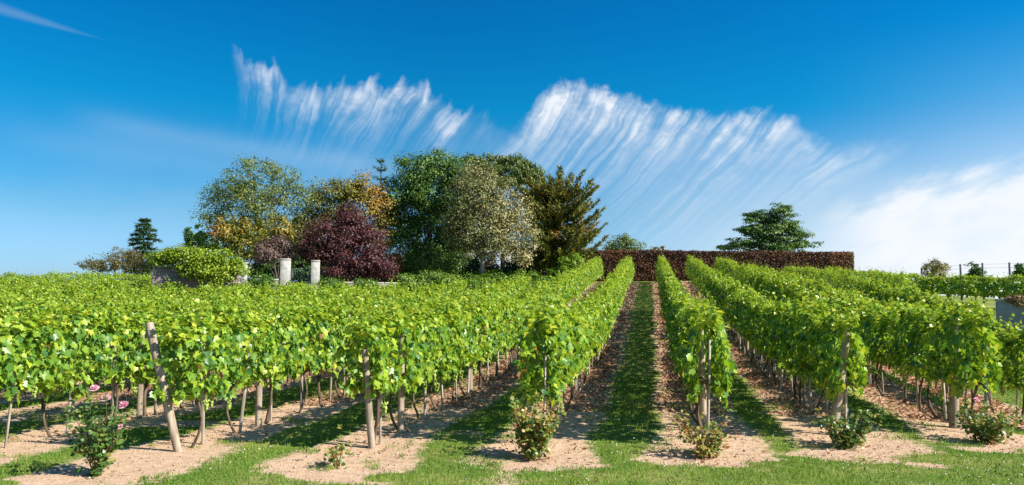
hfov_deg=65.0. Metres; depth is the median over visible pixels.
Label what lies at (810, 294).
grapevine
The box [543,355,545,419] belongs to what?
vine stake
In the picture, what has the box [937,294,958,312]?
grapevine
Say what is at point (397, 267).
laurel bush
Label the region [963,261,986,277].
skyline bush
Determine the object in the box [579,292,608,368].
grapevine
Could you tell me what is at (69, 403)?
vine stake
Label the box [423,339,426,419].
vine stake
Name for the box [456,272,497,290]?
grapevine
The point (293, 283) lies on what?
grapevine
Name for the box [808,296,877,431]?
grapevine
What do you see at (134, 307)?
grapevine
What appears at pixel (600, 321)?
grapevine
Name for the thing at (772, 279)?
grapevine
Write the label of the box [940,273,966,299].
grapevine
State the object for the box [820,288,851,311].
grapevine
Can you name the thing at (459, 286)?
grapevine
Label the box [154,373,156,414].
vine stake
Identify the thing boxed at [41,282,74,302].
grapevine
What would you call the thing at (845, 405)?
vine stake
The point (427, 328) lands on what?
grapevine
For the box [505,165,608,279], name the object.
cypress tree
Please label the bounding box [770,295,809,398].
grapevine
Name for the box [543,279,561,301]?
grapevine
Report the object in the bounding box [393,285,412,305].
grapevine
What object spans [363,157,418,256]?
young cedar
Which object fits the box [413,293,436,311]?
grapevine
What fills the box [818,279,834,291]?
grapevine
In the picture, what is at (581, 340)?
grapevine
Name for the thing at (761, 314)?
grapevine
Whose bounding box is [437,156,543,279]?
olive toned tree
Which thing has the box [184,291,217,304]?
grapevine
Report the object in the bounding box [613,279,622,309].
grapevine
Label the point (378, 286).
grapevine
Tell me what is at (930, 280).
grapevine
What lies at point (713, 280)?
grapevine
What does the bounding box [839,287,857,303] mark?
grapevine
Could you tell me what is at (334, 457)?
rose bush
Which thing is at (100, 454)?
rose bush
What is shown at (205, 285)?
grapevine
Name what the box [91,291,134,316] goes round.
grapevine
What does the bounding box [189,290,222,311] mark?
grapevine
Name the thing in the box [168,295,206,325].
grapevine
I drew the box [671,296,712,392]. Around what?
grapevine
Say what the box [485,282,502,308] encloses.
grapevine
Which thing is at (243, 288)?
grapevine
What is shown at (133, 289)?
grapevine
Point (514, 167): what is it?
pine tree
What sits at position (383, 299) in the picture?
grapevine
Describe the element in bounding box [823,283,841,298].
grapevine
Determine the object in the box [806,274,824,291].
grapevine
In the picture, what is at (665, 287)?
grapevine
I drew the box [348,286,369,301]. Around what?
grapevine
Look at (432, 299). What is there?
grapevine
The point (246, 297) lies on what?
grapevine
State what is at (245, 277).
gate pillar
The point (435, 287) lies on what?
grapevine
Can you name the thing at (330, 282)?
bush
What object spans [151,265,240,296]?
garden wall
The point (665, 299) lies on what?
grapevine
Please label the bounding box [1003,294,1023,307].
dry plant
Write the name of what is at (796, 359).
grapevine
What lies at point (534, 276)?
bush
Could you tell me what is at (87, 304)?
grapevine
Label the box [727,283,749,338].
grapevine
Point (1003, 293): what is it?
grapevine
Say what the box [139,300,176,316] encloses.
grapevine
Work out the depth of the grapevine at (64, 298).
25.40 m
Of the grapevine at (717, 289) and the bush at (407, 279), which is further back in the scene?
the bush at (407, 279)
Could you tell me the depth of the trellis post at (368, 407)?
9.82 m
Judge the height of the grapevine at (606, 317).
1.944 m
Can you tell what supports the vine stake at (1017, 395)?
on the ground at (301, 460)
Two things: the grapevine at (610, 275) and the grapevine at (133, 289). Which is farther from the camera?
the grapevine at (610, 275)
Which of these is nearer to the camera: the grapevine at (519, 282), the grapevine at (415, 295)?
the grapevine at (415, 295)
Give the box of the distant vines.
[0,252,916,298]
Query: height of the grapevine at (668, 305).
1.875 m
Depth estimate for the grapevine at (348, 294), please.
26.21 m
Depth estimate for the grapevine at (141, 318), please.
12.36 m
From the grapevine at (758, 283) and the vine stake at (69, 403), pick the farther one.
the grapevine at (758, 283)
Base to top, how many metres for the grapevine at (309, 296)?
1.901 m
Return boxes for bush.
[62,384,139,476]
[242,270,280,289]
[248,233,305,278]
[248,257,298,280]
[291,254,323,284]
[315,275,347,290]
[317,424,353,468]
[320,256,355,281]
[349,277,380,290]
[353,256,409,284]
[392,270,435,291]
[420,269,463,284]
[437,252,489,278]
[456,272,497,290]
[474,268,520,283]
[484,259,518,277]
[502,246,549,281]
[507,395,565,460]
[511,268,553,290]
[648,245,666,250]
[672,406,736,458]
[808,404,885,449]
[951,397,1023,443]
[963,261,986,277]
[1011,262,1023,279]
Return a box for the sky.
[0,0,1023,298]
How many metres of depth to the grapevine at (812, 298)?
21.18 m
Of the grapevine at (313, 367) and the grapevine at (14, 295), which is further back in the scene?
the grapevine at (14, 295)
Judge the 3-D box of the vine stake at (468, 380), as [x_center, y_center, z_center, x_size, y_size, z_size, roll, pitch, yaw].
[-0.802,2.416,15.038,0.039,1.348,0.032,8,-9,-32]
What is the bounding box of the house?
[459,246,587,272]
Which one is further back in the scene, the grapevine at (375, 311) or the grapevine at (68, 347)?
the grapevine at (375, 311)
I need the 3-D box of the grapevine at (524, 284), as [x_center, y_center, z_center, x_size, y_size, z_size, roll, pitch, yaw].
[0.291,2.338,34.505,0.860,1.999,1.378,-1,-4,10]
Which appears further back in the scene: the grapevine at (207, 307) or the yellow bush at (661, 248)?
the yellow bush at (661, 248)
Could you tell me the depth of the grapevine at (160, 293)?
26.72 m
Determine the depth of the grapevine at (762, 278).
30.15 m
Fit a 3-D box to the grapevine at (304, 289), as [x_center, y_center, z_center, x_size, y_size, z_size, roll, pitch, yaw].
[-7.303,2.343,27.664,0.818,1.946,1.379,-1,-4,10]
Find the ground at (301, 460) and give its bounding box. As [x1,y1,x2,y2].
[0,281,1023,484]
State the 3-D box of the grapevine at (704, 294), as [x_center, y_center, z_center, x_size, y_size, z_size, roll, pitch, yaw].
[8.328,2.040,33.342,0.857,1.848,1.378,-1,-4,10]
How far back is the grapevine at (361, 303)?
21.30 m
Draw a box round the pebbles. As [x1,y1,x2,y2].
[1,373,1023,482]
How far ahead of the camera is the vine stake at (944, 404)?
12.10 m
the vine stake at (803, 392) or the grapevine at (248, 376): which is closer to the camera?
the grapevine at (248, 376)
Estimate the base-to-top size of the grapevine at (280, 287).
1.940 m
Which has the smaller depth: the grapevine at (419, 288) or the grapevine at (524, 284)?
the grapevine at (419, 288)
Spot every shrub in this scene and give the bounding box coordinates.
[74,246,150,279]
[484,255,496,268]
[548,252,592,278]
[921,257,950,295]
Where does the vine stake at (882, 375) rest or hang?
on the ground at (301, 460)
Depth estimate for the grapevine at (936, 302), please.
23.27 m
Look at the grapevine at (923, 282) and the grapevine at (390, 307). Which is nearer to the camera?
the grapevine at (390, 307)
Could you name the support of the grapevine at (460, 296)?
on the ground at (301, 460)
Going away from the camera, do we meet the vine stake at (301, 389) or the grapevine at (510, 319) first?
the vine stake at (301, 389)
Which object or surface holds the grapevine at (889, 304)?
on the ground at (301, 460)
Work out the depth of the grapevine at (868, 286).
29.98 m
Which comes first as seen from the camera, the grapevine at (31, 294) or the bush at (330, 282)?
the grapevine at (31, 294)
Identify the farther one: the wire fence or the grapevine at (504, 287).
the wire fence
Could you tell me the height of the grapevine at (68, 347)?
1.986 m
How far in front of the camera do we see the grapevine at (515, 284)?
32.66 m
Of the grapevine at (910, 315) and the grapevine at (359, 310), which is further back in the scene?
the grapevine at (359, 310)
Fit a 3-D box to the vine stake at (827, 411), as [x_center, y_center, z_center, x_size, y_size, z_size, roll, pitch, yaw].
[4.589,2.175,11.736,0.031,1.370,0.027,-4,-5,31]
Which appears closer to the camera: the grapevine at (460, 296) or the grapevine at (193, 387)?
the grapevine at (193, 387)
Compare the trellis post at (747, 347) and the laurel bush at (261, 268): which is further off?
the laurel bush at (261, 268)
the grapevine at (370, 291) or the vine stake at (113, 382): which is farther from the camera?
the grapevine at (370, 291)
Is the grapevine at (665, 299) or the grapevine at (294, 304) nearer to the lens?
the grapevine at (294, 304)
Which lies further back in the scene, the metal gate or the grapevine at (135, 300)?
the metal gate
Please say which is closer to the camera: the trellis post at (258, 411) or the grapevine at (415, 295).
the trellis post at (258, 411)
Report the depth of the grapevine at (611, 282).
25.66 m
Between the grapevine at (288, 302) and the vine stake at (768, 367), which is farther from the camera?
the grapevine at (288, 302)
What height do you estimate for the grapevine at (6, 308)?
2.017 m
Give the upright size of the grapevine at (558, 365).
1.900 m
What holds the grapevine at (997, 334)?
on the ground at (301, 460)
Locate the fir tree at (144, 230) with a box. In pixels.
[119,218,162,281]
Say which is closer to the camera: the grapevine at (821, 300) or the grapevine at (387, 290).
the grapevine at (821, 300)
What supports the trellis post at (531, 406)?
on the ground at (301, 460)
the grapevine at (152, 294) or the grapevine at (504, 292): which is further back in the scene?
the grapevine at (504, 292)
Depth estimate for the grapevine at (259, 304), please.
15.34 m
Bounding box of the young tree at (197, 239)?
[182,224,223,253]
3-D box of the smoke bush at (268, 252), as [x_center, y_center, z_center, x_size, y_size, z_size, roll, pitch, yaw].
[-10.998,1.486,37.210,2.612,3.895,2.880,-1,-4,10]
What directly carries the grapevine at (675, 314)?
on the ground at (301, 460)
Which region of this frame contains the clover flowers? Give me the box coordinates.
[18,403,1023,484]
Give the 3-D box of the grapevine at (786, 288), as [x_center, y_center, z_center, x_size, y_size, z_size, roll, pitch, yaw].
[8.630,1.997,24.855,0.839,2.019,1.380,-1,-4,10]
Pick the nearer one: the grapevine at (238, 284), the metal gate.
the grapevine at (238, 284)
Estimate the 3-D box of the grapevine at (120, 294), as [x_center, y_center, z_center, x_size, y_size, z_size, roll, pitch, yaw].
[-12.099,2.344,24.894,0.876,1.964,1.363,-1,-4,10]
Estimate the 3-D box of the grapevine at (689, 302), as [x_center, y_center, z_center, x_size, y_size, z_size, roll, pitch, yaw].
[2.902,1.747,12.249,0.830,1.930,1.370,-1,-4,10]
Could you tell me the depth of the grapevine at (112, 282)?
30.84 m
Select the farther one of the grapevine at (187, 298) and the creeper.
the creeper
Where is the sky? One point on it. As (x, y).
(893, 129)
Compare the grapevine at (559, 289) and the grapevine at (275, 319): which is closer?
the grapevine at (275, 319)
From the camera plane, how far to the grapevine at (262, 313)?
16.37 m
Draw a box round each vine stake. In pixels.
[4,361,16,447]
[65,357,74,434]
[111,345,115,416]
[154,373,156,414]
[201,347,204,444]
[238,337,252,432]
[300,339,303,412]
[329,328,333,402]
[343,326,344,396]
[379,358,382,444]
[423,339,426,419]
[439,336,443,410]
[455,382,456,400]
[467,339,471,394]
[486,357,488,381]
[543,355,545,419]
[706,338,710,436]
[768,359,769,376]
[773,346,775,383]
[780,368,782,390]
[791,380,792,397]
[803,344,804,405]
[807,331,811,413]
[825,388,828,419]
[843,375,846,427]
[879,334,883,393]
[913,356,918,409]
[942,381,946,420]
[965,353,967,425]
[1016,365,1018,419]
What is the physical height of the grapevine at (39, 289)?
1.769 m
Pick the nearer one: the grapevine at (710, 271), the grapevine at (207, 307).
the grapevine at (207, 307)
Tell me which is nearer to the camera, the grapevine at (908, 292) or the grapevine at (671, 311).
the grapevine at (671, 311)
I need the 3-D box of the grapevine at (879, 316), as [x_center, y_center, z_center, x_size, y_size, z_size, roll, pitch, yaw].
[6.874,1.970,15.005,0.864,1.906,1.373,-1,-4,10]
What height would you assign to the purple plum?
5.499 m
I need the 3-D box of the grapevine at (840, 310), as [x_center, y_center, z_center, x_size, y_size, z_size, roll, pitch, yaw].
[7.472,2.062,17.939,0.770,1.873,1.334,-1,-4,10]
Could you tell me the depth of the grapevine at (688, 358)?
10.02 m
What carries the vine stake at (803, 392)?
on the ground at (301, 460)
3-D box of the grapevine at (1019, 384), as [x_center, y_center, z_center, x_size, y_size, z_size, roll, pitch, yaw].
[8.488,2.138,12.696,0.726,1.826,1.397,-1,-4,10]
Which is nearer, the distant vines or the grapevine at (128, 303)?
the grapevine at (128, 303)
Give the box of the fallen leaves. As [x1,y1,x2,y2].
[0,281,1023,466]
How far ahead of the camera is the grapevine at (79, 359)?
13.26 m
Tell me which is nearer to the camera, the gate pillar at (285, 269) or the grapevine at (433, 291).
the grapevine at (433, 291)
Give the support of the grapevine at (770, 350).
on the ground at (301, 460)
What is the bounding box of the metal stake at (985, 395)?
[984,363,987,417]
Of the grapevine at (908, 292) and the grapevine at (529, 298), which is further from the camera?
the grapevine at (908, 292)
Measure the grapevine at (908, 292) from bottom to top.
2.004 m
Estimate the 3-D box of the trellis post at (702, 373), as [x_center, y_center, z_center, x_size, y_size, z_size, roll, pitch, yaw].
[2.635,1.966,11.113,0.136,1.520,0.114,-1,-4,10]
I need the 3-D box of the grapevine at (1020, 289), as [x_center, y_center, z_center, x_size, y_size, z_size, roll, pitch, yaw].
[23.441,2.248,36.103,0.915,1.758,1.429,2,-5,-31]
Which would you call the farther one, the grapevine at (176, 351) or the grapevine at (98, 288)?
the grapevine at (98, 288)
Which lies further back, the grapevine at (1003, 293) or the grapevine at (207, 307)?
the grapevine at (1003, 293)
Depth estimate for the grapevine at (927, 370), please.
12.05 m
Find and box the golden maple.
[271,168,398,253]
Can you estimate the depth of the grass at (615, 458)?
9.97 m
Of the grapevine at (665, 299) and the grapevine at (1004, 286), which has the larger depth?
the grapevine at (1004, 286)
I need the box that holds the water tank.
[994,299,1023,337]
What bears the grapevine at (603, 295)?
on the ground at (301, 460)
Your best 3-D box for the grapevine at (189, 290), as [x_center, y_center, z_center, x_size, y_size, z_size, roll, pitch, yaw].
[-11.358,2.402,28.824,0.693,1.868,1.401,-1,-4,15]
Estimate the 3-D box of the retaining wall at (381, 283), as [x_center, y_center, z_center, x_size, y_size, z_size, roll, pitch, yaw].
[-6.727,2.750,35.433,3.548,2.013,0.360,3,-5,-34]
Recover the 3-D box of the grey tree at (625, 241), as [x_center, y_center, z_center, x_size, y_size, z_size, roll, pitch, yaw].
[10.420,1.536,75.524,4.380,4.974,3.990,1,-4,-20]
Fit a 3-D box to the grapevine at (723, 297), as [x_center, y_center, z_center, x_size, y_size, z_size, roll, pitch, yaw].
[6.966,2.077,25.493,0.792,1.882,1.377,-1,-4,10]
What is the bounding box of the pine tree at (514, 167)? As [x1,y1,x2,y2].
[456,151,548,266]
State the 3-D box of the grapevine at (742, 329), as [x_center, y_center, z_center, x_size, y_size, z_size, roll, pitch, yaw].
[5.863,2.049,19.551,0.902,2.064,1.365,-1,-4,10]
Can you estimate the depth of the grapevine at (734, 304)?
22.46 m
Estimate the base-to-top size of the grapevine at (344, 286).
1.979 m
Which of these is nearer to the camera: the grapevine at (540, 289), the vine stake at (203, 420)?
the vine stake at (203, 420)
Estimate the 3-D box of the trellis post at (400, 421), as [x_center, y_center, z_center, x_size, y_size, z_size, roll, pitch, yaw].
[-1.501,1.983,10.879,0.093,1.462,0.094,-1,-4,10]
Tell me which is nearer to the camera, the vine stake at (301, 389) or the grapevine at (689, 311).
the grapevine at (689, 311)
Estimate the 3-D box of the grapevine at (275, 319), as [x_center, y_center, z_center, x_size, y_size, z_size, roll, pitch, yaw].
[-3.538,1.747,11.828,0.807,1.894,1.349,-1,-4,10]
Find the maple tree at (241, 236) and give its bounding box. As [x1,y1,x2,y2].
[206,215,298,265]
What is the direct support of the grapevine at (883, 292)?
on the ground at (301, 460)
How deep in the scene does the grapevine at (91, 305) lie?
17.05 m
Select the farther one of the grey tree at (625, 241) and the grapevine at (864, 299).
the grey tree at (625, 241)
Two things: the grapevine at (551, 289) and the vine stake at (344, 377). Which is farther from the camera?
the grapevine at (551, 289)
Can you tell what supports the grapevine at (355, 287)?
on the ground at (301, 460)
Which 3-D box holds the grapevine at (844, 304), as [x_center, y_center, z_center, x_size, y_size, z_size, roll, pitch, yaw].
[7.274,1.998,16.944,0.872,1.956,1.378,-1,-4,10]
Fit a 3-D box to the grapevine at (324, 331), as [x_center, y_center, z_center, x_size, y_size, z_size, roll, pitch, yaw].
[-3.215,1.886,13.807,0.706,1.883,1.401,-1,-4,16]
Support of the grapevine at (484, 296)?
on the ground at (301, 460)
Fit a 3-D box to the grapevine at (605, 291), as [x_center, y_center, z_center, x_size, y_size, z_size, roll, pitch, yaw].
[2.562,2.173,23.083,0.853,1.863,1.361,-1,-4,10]
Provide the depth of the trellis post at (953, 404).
11.41 m
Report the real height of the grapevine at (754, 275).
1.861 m
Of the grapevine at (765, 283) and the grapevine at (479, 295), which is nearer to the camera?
the grapevine at (479, 295)
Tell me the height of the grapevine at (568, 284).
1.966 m
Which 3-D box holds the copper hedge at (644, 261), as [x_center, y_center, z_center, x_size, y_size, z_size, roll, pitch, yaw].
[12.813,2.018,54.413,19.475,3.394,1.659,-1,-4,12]
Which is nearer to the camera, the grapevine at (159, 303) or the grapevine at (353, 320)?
the grapevine at (353, 320)
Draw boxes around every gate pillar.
[241,262,247,293]
[280,258,290,286]
[311,260,319,289]
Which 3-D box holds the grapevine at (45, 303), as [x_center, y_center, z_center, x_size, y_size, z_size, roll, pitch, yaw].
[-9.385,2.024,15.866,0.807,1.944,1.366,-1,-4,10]
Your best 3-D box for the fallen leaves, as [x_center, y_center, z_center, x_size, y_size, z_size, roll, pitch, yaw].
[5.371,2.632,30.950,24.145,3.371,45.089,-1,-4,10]
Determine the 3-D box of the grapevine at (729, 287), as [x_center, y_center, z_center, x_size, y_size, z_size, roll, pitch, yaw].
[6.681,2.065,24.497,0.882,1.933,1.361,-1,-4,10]
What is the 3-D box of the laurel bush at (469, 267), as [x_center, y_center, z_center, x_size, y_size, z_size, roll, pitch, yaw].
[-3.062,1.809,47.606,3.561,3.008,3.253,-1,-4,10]
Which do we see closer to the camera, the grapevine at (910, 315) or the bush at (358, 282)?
the grapevine at (910, 315)
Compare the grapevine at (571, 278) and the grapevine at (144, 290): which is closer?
the grapevine at (144, 290)
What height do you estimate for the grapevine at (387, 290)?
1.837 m
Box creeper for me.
[142,241,252,285]
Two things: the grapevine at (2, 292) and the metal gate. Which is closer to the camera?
the grapevine at (2, 292)
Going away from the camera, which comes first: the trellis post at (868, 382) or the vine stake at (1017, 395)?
the vine stake at (1017, 395)
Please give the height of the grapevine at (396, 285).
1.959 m
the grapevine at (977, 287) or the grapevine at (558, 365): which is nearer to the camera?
the grapevine at (558, 365)
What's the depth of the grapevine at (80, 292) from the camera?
26.08 m
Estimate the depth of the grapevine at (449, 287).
30.42 m
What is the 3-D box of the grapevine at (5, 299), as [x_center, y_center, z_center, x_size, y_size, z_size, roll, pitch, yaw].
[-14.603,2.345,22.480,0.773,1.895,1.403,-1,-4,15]
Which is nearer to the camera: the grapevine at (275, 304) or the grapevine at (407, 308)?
the grapevine at (407, 308)
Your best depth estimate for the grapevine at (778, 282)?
26.61 m
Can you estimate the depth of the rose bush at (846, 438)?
9.76 m
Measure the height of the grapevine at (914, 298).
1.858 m
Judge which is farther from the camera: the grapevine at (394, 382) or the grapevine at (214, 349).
the grapevine at (214, 349)
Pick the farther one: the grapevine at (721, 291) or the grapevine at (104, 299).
the grapevine at (721, 291)
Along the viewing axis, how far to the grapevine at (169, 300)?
20.82 m
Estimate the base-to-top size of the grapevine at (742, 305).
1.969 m
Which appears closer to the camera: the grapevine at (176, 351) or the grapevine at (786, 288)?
the grapevine at (176, 351)
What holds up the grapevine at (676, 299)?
on the ground at (301, 460)
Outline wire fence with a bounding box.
[921,262,1021,302]
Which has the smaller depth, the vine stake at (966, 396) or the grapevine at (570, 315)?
the vine stake at (966, 396)
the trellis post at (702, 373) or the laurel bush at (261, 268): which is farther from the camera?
the laurel bush at (261, 268)
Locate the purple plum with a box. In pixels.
[290,199,404,281]
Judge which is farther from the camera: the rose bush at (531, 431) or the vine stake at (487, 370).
the vine stake at (487, 370)
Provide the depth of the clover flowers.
8.85 m
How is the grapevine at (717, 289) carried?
on the ground at (301, 460)
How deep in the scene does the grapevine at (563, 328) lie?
11.13 m
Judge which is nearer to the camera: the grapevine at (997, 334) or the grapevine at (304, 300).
the grapevine at (997, 334)
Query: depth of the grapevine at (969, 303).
20.88 m
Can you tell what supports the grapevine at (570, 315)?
on the ground at (301, 460)
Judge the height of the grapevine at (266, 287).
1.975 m
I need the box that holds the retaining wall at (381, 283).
[323,281,396,289]
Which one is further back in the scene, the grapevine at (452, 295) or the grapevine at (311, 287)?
the grapevine at (311, 287)
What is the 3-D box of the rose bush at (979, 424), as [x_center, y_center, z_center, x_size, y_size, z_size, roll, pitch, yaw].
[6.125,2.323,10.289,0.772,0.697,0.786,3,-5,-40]
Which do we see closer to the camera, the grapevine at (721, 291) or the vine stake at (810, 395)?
the vine stake at (810, 395)
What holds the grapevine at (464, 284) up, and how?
on the ground at (301, 460)
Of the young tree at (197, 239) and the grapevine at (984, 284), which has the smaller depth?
the grapevine at (984, 284)
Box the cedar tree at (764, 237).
[714,202,823,253]
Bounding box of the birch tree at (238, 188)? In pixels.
[189,151,319,267]
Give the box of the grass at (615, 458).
[0,281,1023,484]
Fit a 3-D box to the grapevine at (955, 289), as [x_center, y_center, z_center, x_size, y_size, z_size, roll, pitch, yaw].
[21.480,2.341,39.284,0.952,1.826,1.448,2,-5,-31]
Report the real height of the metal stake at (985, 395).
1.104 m
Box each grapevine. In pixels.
[0,284,27,297]
[0,286,32,302]
[0,289,56,374]
[0,296,14,304]
[0,296,62,406]
[1,289,106,437]
[3,291,35,304]
[12,294,46,312]
[16,284,52,300]
[16,285,49,291]
[19,300,81,409]
[23,287,62,305]
[26,296,71,345]
[31,294,68,307]
[40,299,86,309]
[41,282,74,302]
[48,289,83,303]
[53,296,100,385]
[61,295,94,305]
[62,283,93,302]
[62,298,127,400]
[63,295,150,422]
[69,287,101,300]
[81,285,116,306]
[91,284,123,300]
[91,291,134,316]
[92,296,112,309]
[99,294,151,394]
[101,275,129,295]
[107,287,140,299]
[108,298,157,323]
[110,301,189,415]
[119,281,141,297]
[127,291,153,302]
[132,287,158,299]
[133,297,188,333]
[134,281,160,299]
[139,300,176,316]
[142,292,178,302]
[147,284,175,297]
[149,295,245,447]
[150,281,171,292]
[157,303,215,407]
[161,277,183,293]
[162,295,201,312]
[164,282,192,299]
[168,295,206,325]
[171,290,196,311]
[179,285,207,298]
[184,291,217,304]
[187,303,242,373]
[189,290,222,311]
[190,289,280,433]
[191,301,231,376]
[196,280,220,296]
[203,281,230,301]
[207,288,239,305]
[214,296,254,314]
[218,283,243,299]
[225,287,256,311]
[225,297,266,363]
[227,280,251,294]
[232,297,309,423]
[233,281,255,300]
[242,295,271,313]
[244,285,270,311]
[245,301,286,387]
[249,281,273,295]
[256,295,293,316]
[257,283,287,307]
[271,295,326,412]
[274,292,305,311]
[275,280,299,300]
[275,281,295,293]
[280,293,315,381]
[285,281,306,294]
[290,282,311,295]
[293,289,315,300]
[294,290,327,375]
[299,298,357,405]
[300,280,321,295]
[305,280,327,304]
[319,281,344,304]
[319,291,345,347]
[319,298,367,395]
[326,305,408,441]
[328,291,354,310]
[332,288,355,300]
[334,279,352,289]
[339,299,389,364]
[344,289,374,313]
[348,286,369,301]
[351,280,361,293]
[356,292,381,310]
[357,283,375,295]
[362,278,384,299]
[363,302,394,364]
[369,298,433,429]
[370,285,396,312]
[378,286,404,306]
[380,296,411,350]
[382,282,394,292]
[385,279,400,289]
[391,295,450,419]
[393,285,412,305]
[399,282,410,292]
[406,285,423,307]
[406,302,423,360]
[406,302,470,411]
[412,283,429,299]
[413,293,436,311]
[423,291,443,311]
[425,287,437,298]
[426,280,445,301]
[428,290,476,402]
[431,288,454,309]
[437,279,451,297]
[441,288,467,313]
[445,281,459,292]
[446,287,470,305]
[448,295,487,396]
[452,275,462,294]
[454,276,466,293]
[462,284,477,323]
[462,293,502,389]
[467,284,483,301]
[474,292,509,383]
[475,285,491,300]
[478,278,496,297]
[479,288,513,376]
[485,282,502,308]
[492,288,519,371]
[495,283,507,297]
[499,279,510,295]
[499,279,514,296]
[504,297,526,366]
[508,290,534,359]
[509,277,517,295]
[510,277,524,294]
[510,297,583,436]
[512,284,535,332]
[513,274,526,293]
[514,284,580,421]
[521,283,544,308]
[522,288,541,328]
[532,277,546,299]
[535,279,552,299]
[536,291,590,408]
[538,299,582,415]
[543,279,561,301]
[543,280,557,305]
[548,276,567,301]
[550,273,567,302]
[556,272,574,304]
[557,270,573,304]
[559,298,596,401]
[560,269,573,302]
[563,266,579,301]
[569,296,604,382]
[569,299,594,395]
[572,293,603,388]
[577,295,606,375]
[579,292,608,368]
[586,287,611,335]
[588,289,612,363]
[590,290,612,331]
[595,284,619,343]
[595,286,614,326]
[596,281,618,339]
[603,276,619,332]
[605,277,624,307]
[607,272,623,316]
[608,278,625,324]
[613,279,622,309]
[657,268,674,300]
[659,276,680,315]
[660,269,676,292]
[661,278,677,300]
[662,280,685,320]
[662,286,685,326]
[663,288,679,322]
[663,300,697,380]
[664,286,686,327]
[664,287,689,332]
[665,289,689,338]
[667,294,699,394]
[669,294,687,343]
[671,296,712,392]
[673,291,745,434]
[674,298,729,424]
[675,294,713,379]
[702,269,717,298]
[705,268,717,298]
[705,272,721,295]
[708,273,724,304]
[710,272,725,297]
[710,277,731,328]
[712,275,726,303]
[717,274,734,331]
[718,279,740,339]
[720,279,734,335]
[722,284,746,349]
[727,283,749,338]
[732,284,756,345]
[733,284,764,367]
[734,286,765,361]
[742,290,768,370]
[745,292,776,377]
[750,269,761,287]
[751,267,772,294]
[751,272,772,291]
[757,271,776,293]
[757,300,784,385]
[760,271,777,300]
[761,292,794,390]
[763,274,783,302]
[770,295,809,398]
[771,273,792,304]
[774,279,791,305]
[775,301,818,404]
[777,274,798,305]
[785,291,838,413]
[786,280,804,302]
[791,282,812,335]
[795,272,812,285]
[798,296,852,422]
[801,285,824,301]
[802,275,818,290]
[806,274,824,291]
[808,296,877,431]
[810,292,825,303]
[811,292,836,334]
[813,284,827,291]
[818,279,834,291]
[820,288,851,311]
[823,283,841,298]
[826,286,845,299]
[833,293,861,346]
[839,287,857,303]
[839,291,877,361]
[846,285,864,306]
[852,291,874,303]
[855,295,895,384]
[856,273,873,296]
[858,297,899,395]
[862,279,881,298]
[870,279,889,303]
[874,283,899,302]
[878,303,928,403]
[880,283,905,302]
[880,295,903,367]
[888,299,941,411]
[893,297,920,376]
[895,280,919,302]
[897,272,921,286]
[903,299,980,420]
[906,287,929,304]
[914,272,941,296]
[915,289,942,310]
[916,272,940,295]
[926,290,1012,433]
[928,292,952,310]
[936,272,967,299]
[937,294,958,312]
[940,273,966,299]
[953,291,982,312]
[959,316,996,402]
[960,273,993,300]
[964,274,993,301]
[969,313,1021,411]
[986,272,1019,298]
[988,312,1023,421]
[989,276,1018,298]
[1013,275,1023,296]
[1013,325,1023,393]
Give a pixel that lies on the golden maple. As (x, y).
(359, 191)
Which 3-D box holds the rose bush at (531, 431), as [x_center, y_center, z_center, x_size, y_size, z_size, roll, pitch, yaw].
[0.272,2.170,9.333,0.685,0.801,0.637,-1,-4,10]
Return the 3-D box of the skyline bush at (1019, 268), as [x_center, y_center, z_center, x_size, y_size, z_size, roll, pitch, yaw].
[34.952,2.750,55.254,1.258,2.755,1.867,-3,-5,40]
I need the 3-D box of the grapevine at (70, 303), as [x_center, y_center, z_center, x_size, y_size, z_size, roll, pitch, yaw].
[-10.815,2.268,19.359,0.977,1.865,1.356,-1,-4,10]
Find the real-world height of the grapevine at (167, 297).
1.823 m
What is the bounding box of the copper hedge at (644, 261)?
[579,249,854,281]
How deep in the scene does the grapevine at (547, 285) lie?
25.68 m
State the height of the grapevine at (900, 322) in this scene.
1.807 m
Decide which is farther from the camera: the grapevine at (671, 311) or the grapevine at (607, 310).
the grapevine at (607, 310)
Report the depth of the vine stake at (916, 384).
13.16 m
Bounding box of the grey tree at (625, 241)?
[602,232,646,250]
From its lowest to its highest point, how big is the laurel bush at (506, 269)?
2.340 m
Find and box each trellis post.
[136,332,144,418]
[145,322,182,451]
[255,338,262,426]
[345,315,350,394]
[362,349,375,448]
[397,335,404,433]
[468,330,472,392]
[525,347,532,416]
[577,373,580,392]
[697,330,706,427]
[745,340,748,355]
[778,369,782,389]
[828,324,850,434]
[866,319,870,383]
[945,385,948,393]
[949,324,958,428]
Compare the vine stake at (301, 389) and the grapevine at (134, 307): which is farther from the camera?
the grapevine at (134, 307)
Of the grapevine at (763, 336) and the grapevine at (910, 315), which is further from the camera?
the grapevine at (763, 336)
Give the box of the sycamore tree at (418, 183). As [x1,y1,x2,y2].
[369,146,482,296]
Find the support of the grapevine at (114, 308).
on the ground at (301, 460)
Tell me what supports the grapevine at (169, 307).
on the ground at (301, 460)
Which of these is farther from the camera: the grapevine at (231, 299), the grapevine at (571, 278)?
the grapevine at (571, 278)
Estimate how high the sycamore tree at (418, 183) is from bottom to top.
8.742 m
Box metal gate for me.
[291,268,310,286]
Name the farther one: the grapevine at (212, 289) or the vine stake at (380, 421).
the grapevine at (212, 289)

